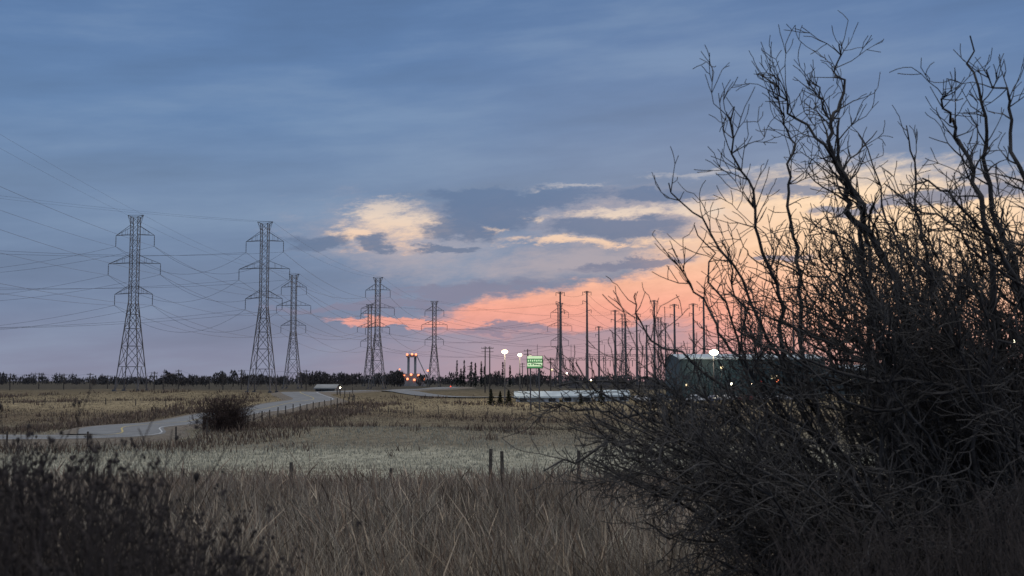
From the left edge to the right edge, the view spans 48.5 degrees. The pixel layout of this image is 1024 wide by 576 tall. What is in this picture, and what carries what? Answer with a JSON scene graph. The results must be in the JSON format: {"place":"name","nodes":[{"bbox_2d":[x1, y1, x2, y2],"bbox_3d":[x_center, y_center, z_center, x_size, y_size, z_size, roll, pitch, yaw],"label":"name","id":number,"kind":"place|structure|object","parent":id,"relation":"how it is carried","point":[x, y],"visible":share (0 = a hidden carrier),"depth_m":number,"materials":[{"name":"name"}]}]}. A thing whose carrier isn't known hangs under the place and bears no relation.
{"place":"outdoors","nodes":[
{"label":"outdoors","id":0,"kind":"place"},
{"bbox_2d":[0,387,455,438],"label":"road","id":1,"kind":"structure","parent":0,"point":[129,430],"depth_m":136.55,"materials":[{"name":"grey asphalt"}]},
{"bbox_2d":[46,387,454,438],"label":"road edge line","id":2,"kind":"object","parent":1,"relation":"on","point":[183,424],"visible":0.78,"depth_m":128.98,"materials":[{"name":"white paint"}]},
{"bbox_2d":[108,388,430,434],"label":"road centre line","id":3,"kind":"object","parent":1,"relation":"on","point":[210,416],"visible":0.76,"depth_m":148.41,"materials":[{"name":"paint"}]},
{"bbox_2d":[0,387,472,446],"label":"road shoulder","id":4,"kind":"object","parent":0,"point":[161,437],"visible":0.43,"depth_m":120.81},
{"bbox_2d":[392,391,513,396],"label":"access road","id":5,"kind":"structure","parent":0,"point":[417,393],"depth_m":282.92,"materials":[{"name":"grey asphalt"}]},
{"bbox_2d":[0,381,949,575],"bbox_3d":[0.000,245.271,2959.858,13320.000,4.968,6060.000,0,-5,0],"label":"ground","id":6,"kind":"structure","parent":0,"point":[82,388],"depth_m":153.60,"materials":[{"name":"beige plant"}]},
{"bbox_2d":[0,378,127,575],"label":"tall weeds","id":7,"kind":"object","parent":6,"relation":"on","point":[77,467],"visible":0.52,"depth_m":2.79,"materials":[{"name":"brown plant"}]},
{"bbox_2d":[13,397,165,406],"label":"pasture fence","id":8,"kind":"object","parent":6,"relation":"on","point":[75,398],"visible":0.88,"depth_m":208.28,"materials":[{"name":"brown wood"}]},
{"bbox_2d":[87,373,93,388],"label":"utility pole","id":9,"kind":"object","parent":6,"relation":"on","point":[90,374],"visible":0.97,"depth_m":338.11,"materials":[{"name":"brown wood"}]},
{"bbox_2d":[108,215,160,390],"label":"transmission tower","id":10,"kind":"structure","parent":6,"relation":"on","point":[131,297],"depth_m":294.10,"materials":[{"name":"metal"}]},
{"bbox_2d":[0,134,739,359],"bbox_3d":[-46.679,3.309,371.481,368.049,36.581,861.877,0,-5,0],"label":"power lines","id":11,"kind":"object","parent":10,"relation":"attached to","point":[46,288],"visible":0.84,"depth_m":309.14,"materials":[{"name":"black metal"}]},
{"bbox_2d":[0,387,354,446],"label":"roadside fence","id":12,"kind":"object","parent":6,"relation":"on","point":[206,423],"visible":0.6,"depth_m":154.27,"materials":[{"name":"brown wood"}]},
{"bbox_2d":[0,407,363,575],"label":"dead weeds","id":13,"kind":"object","parent":6,"relation":"on","point":[143,564],"visible":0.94,"depth_m":2.63,"materials":[{"name":"brown plant"}]},
{"bbox_2d":[187,389,271,430],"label":"shrub","id":14,"kind":"object","parent":6,"relation":"on","point":[229,417],"visible":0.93,"depth_m":122.35,"materials":[{"name":"plant"}]},
{"bbox_2d":[238,221,289,392],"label":"transmission tower","id":15,"kind":"structure","parent":6,"relation":"on","point":[262,291],"depth_m":302.06,"materials":[{"name":"metal"}]},
{"bbox_2d":[276,274,310,388],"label":"transmission tower","id":16,"kind":"structure","parent":6,"relation":"on","point":[291,332],"depth_m":440.29,"materials":[{"name":"metal"}]},
{"bbox_2d":[0,370,662,384],"bbox_3d":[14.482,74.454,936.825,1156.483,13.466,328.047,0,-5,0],"label":"distant tree line","id":17,"kind":"object","parent":6,"relation":"on","point":[73,379],"visible":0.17,"depth_m":860.51,"materials":[{"name":"black plant"}]},
{"bbox_2d":[161,369,554,386],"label":"distant woodland","id":18,"kind":"object","parent":6,"relation":"on","point":[397,377],"visible":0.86,"depth_m":571.82,"materials":[{"name":"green plant"}]},
{"bbox_2d":[357,304,378,385],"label":"transmission tower","id":19,"kind":"structure","parent":6,"relation":"on","point":[371,354],"depth_m":594.15,"materials":[{"name":"metal"}]},
{"bbox_2d":[0,388,739,454],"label":"roadside brush","id":20,"kind":"object","parent":6,"relation":"on","point":[267,424],"visible":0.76,"depth_m":151.81,"materials":[{"name":"brown plant"}]},
{"bbox_2d":[363,277,394,388],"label":"transmission tower","id":21,"kind":"structure","parent":6,"relation":"on","point":[379,335],"depth_m":440.26,"materials":[{"name":"metal"}]},
{"bbox_2d":[399,353,425,385],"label":"grain elevator","id":22,"kind":"object","parent":6,"relation":"on","point":[410,379],"visible":0.67,"depth_m":636.07,"materials":[{"name":"white metal"}]},
{"bbox_2d":[73,449,786,481],"bbox_3d":[-3.584,9.524,59.099,37.134,2.270,0.292,1,-5,-7],"label":"field fence","id":23,"kind":"object","parent":6,"relation":"on","point":[490,458],"visible":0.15,"depth_m":58.93,"materials":[{"name":"brown wood"}]},
{"bbox_2d":[421,301,446,386],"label":"transmission tower","id":24,"kind":"structure","parent":6,"relation":"on","point":[432,349],"depth_m":571.90,"materials":[{"name":"metal"}]},
{"bbox_2d":[337,405,606,414],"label":"wire fence","id":25,"kind":"object","parent":6,"relation":"on","point":[448,408],"visible":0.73,"depth_m":185.92,"materials":[{"name":"brown wood"}]},
{"bbox_2d":[481,346,488,392],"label":"utility pole","id":26,"kind":"object","parent":6,"relation":"on","point":[485,371],"visible":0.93,"depth_m":299.05,"materials":[{"name":"brown wood"}]},
{"bbox_2d":[486,346,493,390],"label":"utility pole","id":27,"kind":"object","parent":6,"relation":"on","point":[489,348],"visible":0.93,"depth_m":299.22,"materials":[{"name":"brown wood"}]},
{"bbox_2d":[486,389,495,404],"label":"spruce tree","id":28,"kind":"object","parent":6,"relation":"on","point":[491,400],"visible":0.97,"depth_m":220.74,"materials":[{"name":"green plant"}]},
{"bbox_2d":[454,360,541,386],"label":"distant spruces","id":29,"kind":"object","parent":6,"relation":"on","point":[475,377],"visible":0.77,"depth_m":558.33,"materials":[{"name":"green plant"}]},
{"bbox_2d":[495,391,503,404],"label":"spruce tree","id":30,"kind":"object","parent":6,"relation":"on","point":[500,397],"visible":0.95,"depth_m":222.88,"materials":[{"name":"green plant"}]},
{"bbox_2d":[500,451,503,473],"bbox_3d":[-0.515,9.767,60.900,0.249,2.056,0.234,0,-5,0],"label":"fence post","id":31,"kind":"object","parent":6,"relation":"on","point":[502,459],"visible":0.49,"depth_m":60.85,"materials":[{"name":"brown wood"}]},
{"bbox_2d":[502,349,507,400],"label":"street lamp","id":32,"kind":"object","parent":6,"relation":"on","point":[504,351],"visible":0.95,"depth_m":229.57,"materials":[{"name":"metal"}]},
{"bbox_2d":[504,390,514,404],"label":"spruce tree","id":33,"kind":"object","parent":6,"relation":"on","point":[508,397],"visible":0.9,"depth_m":221.78,"materials":[{"name":"green plant"}]},
{"bbox_2d":[0,433,1022,575],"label":"foreground grass","id":34,"kind":"structure","parent":6,"relation":"on","point":[419,509],"depth_m":18.44,"materials":[{"name":"brown plant"}]},
{"bbox_2d":[518,353,521,390],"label":"street lamp","id":35,"kind":"object","parent":6,"relation":"on","point":[519,354],"visible":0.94,"depth_m":249.64,"materials":[{"name":"metal"}]},
{"bbox_2d":[520,363,524,387],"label":"utility pole","id":36,"kind":"object","parent":6,"relation":"on","point":[522,366],"visible":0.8,"depth_m":418.71,"materials":[{"name":"brown wood"}]},
{"bbox_2d":[524,349,530,390],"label":"utility pole","id":37,"kind":"object","parent":6,"relation":"on","point":[527,354],"visible":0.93,"depth_m":299.03,"materials":[{"name":"brown wood"}]},
{"bbox_2d":[527,356,542,409],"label":"roadside sign","id":38,"kind":"object","parent":6,"relation":"on","point":[535,360],"visible":0.87,"depth_m":204.35,"materials":[{"name":"metal"}]},
{"bbox_2d":[514,391,560,401],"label":"storage shed","id":39,"kind":"structure","parent":6,"relation":"on","point":[554,395],"depth_m":235.20,"materials":[{"name":"white paint"}]},
{"bbox_2d":[520,398,554,401],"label":"windows","id":40,"kind":"structure","parent":39,"relation":"in","point":[520,398],"depth_m":234.73,"materials":[{"name":"black glass"}]},
{"bbox_2d":[548,358,553,390],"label":"utility pole","id":41,"kind":"object","parent":6,"relation":"on","point":[550,359],"visible":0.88,"depth_m":299.06,"materials":[{"name":"brown wood"}]},
{"bbox_2d":[547,303,570,385],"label":"transmission tower","id":42,"kind":"structure","parent":6,"relation":"on","point":[557,337],"depth_m":639.98,"materials":[{"name":"metal"}]},
{"bbox_2d":[556,292,564,387],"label":"steel monopole","id":43,"kind":"object","parent":6,"relation":"on","point":[560,341],"visible":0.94,"depth_m":399.60,"materials":[{"name":"grey metal"}]},
{"bbox_2d":[561,295,785,332],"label":"overhead conductors","id":44,"kind":"object","parent":43,"relation":"attached to","point":[642,313],"visible":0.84,"depth_m":416.31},
{"bbox_2d":[567,374,581,387],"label":"power transformer","id":45,"kind":"object","parent":6,"relation":"on","point":[573,385],"visible":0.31,"depth_m":427.47,"materials":[{"name":"metal"}]},
{"bbox_2d":[560,391,593,401],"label":"storage shed","id":46,"kind":"structure","parent":6,"relation":"on","point":[573,396],"depth_m":236.86,"materials":[{"name":"white paint"}]},
{"bbox_2d":[565,397,589,400],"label":"windows","id":47,"kind":"structure","parent":46,"relation":"in","point":[566,398],"depth_m":236.81,"materials":[{"name":"black glass"}]},
{"bbox_2d":[582,291,589,388],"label":"steel monopole","id":48,"kind":"object","parent":6,"relation":"on","point":[587,355],"visible":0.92,"depth_m":404.59,"materials":[{"name":"grey metal"}]},
{"bbox_2d":[536,344,639,387],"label":"substation gantry","id":49,"kind":"object","parent":6,"relation":"on","point":[576,365],"visible":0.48,"depth_m":469.13,"materials":[{"name":"metal"}]},
{"bbox_2d":[595,326,600,379],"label":"steel monopole","id":50,"kind":"object","parent":6,"relation":"on","point":[598,334],"visible":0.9,"depth_m":519.23,"materials":[{"name":"grey metal"}]},
{"bbox_2d":[597,386,604,404],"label":"spruce tree","id":51,"kind":"object","parent":6,"relation":"on","point":[600,401],"visible":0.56,"depth_m":224.81,"materials":[{"name":"green plant"}]},
{"bbox_2d":[597,375,611,387],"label":"power transformer","id":52,"kind":"object","parent":6,"relation":"on","point":[604,377],"visible":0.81,"depth_m":437.56,"materials":[{"name":"metal"}]},
{"bbox_2d":[592,390,630,400],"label":"storage shed","id":53,"kind":"structure","parent":6,"relation":"on","point":[614,394],"depth_m":238.92,"materials":[{"name":"white paint"}]},
{"bbox_2d":[612,310,616,388],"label":"steel monopole","id":54,"kind":"object","parent":6,"relation":"on","point":[615,328],"visible":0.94,"depth_m":429.47,"materials":[{"name":"grey metal"}]},
{"bbox_2d":[613,314,633,383],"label":"transmission tower","id":55,"kind":"structure","parent":6,"relation":"on","point":[622,316],"depth_m":759.62,"materials":[{"name":"metal"}]},
{"bbox_2d":[623,321,628,376],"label":"steel monopole","id":56,"kind":"object","parent":6,"relation":"on","point":[625,343],"visible":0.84,"depth_m":499.53,"materials":[{"name":"grey metal"}]},
{"bbox_2d":[620,375,633,388],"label":"power transformer","id":57,"kind":"object","parent":6,"relation":"on","point":[627,377],"visible":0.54,"depth_m":422.80,"materials":[{"name":"metal"}]},
{"bbox_2d":[634,313,640,386],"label":"steel monopole","id":58,"kind":"object","parent":6,"relation":"on","point":[637,330],"visible":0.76,"depth_m":459.14,"materials":[{"name":"grey metal"}]},
{"bbox_2d":[588,351,688,386],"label":"substation gantry","id":59,"kind":"object","parent":6,"relation":"on","point":[624,355],"visible":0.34,"depth_m":499.11,"materials":[{"name":"metal"}]},
{"bbox_2d":[643,325,649,368],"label":"steel monopole","id":60,"kind":"object","parent":6,"relation":"on","point":[646,348],"visible":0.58,"depth_m":519.04,"materials":[{"name":"grey metal"}]},
{"bbox_2d":[650,300,656,384],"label":"steel monopole","id":61,"kind":"object","parent":6,"relation":"on","point":[654,345],"visible":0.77,"depth_m":429.52,"materials":[{"name":"grey metal"}]},
{"bbox_2d":[623,336,696,388],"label":"substation gantry","id":62,"kind":"object","parent":6,"relation":"on","point":[658,349],"visible":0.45,"depth_m":449.01,"materials":[{"name":"metal"}]},
{"bbox_2d":[650,317,669,379],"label":"transmission tower","id":63,"kind":"structure","parent":6,"relation":"on","point":[660,327],"depth_m":799.45,"materials":[{"name":"metal"}]},
{"bbox_2d":[662,323,668,382],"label":"steel monopole","id":64,"kind":"object","parent":6,"relation":"on","point":[665,345],"visible":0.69,"depth_m":559.51,"materials":[{"name":"grey metal"}]},
{"bbox_2d":[671,304,678,353],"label":"steel monopole","id":65,"kind":"object","parent":6,"relation":"on","point":[673,305],"visible":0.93,"depth_m":400.08,"materials":[{"name":"grey metal"}]},
{"bbox_2d":[644,343,716,387],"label":"substation gantry","id":66,"kind":"object","parent":6,"relation":"on","point":[651,363],"visible":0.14,"depth_m":476.77,"materials":[{"name":"metal"}]},
{"bbox_2d":[689,303,697,353],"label":"steel monopole","id":67,"kind":"object","parent":6,"relation":"on","point":[693,322],"visible":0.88,"depth_m":420.16,"materials":[{"name":"grey metal"}]},
{"bbox_2d":[686,394,705,401],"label":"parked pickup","id":68,"kind":"object","parent":6,"relation":"on","point":[695,395],"visible":0.22,"depth_m":226.17,"materials":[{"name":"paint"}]},
{"bbox_2d":[699,297,707,353],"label":"steel monopole","id":69,"kind":"object","parent":6,"relation":"on","point":[704,352],"visible":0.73,"depth_m":390.03,"materials":[{"name":"grey metal"}]},
{"bbox_2d":[709,350,717,394],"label":"street lamp","id":70,"kind":"object","parent":6,"relation":"on","point":[711,353],"visible":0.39,"depth_m":237.54,"materials":[{"name":"metal"}]},
{"bbox_2d":[730,300,752,353],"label":"transmission tower","id":71,"kind":"structure","parent":6,"relation":"on","point":[739,320],"depth_m":640.12,"materials":[{"name":"metal"}]},
{"bbox_2d":[664,354,825,397],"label":"warehouse","id":72,"kind":"structure","parent":6,"relation":"on","point":[706,359],"depth_m":244.40,"materials":[{"name":"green metal"}]},
{"bbox_2d":[696,384,821,396],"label":"overhead doors","id":73,"kind":"structure","parent":72,"relation":"in","point":[696,384],"depth_m":243.91,"materials":[{"name":"grey metal"}]},
{"bbox_2d":[493,10,1023,575],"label":"bare bush","id":74,"kind":"object","parent":6,"relation":"on","point":[917,396],"visible":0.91,"depth_m":6.96,"materials":[{"name":"brown plant"}]},
{"bbox_2d":[790,306,795,353],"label":"steel monopole","id":75,"kind":"object","parent":6,"relation":"on","point":[792,329],"visible":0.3,"depth_m":430.04,"materials":[{"name":"grey metal"}]},
{"bbox_2d":[826,365,881,395],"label":"industrial shed","id":76,"kind":"structure","parent":6,"relation":"on","point":[842,392],"depth_m":262.06,"materials":[{"name":"grey metal"}]},
{"bbox_2d":[729,449,1023,575],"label":"dead undergrowth","id":77,"kind":"object","parent":6,"relation":"on","point":[1011,555],"visible":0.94,"depth_m":4.83,"materials":[{"name":"brown plant"}]},
{"bbox_2d":[0,0,1023,380],"label":"sky","id":78,"kind":"structure","parent":0,"point":[502,155],"materials":[{"name":"blue"}]},
{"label":"walls","id":79,"kind":"object","parent":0,"visible":0},
{"bbox_2d":[314,384,341,387],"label":"roof","id":80,"kind":"structure","parent":79,"relation":"attached to","point":[326,385],"depth_m":331.88,"materials":[{"name":"grey metal"}]},
{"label":"utility pole","id":81,"kind":"object","parent":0,"visible":0},
{"bbox_2d":[16,370,304,376],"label":"distribution wires","id":82,"kind":"object","parent":81,"relation":"attached to","point":[157,374],"visible":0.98,"depth_m":350.41,"materials":[{"name":"black metal"}]}
]}

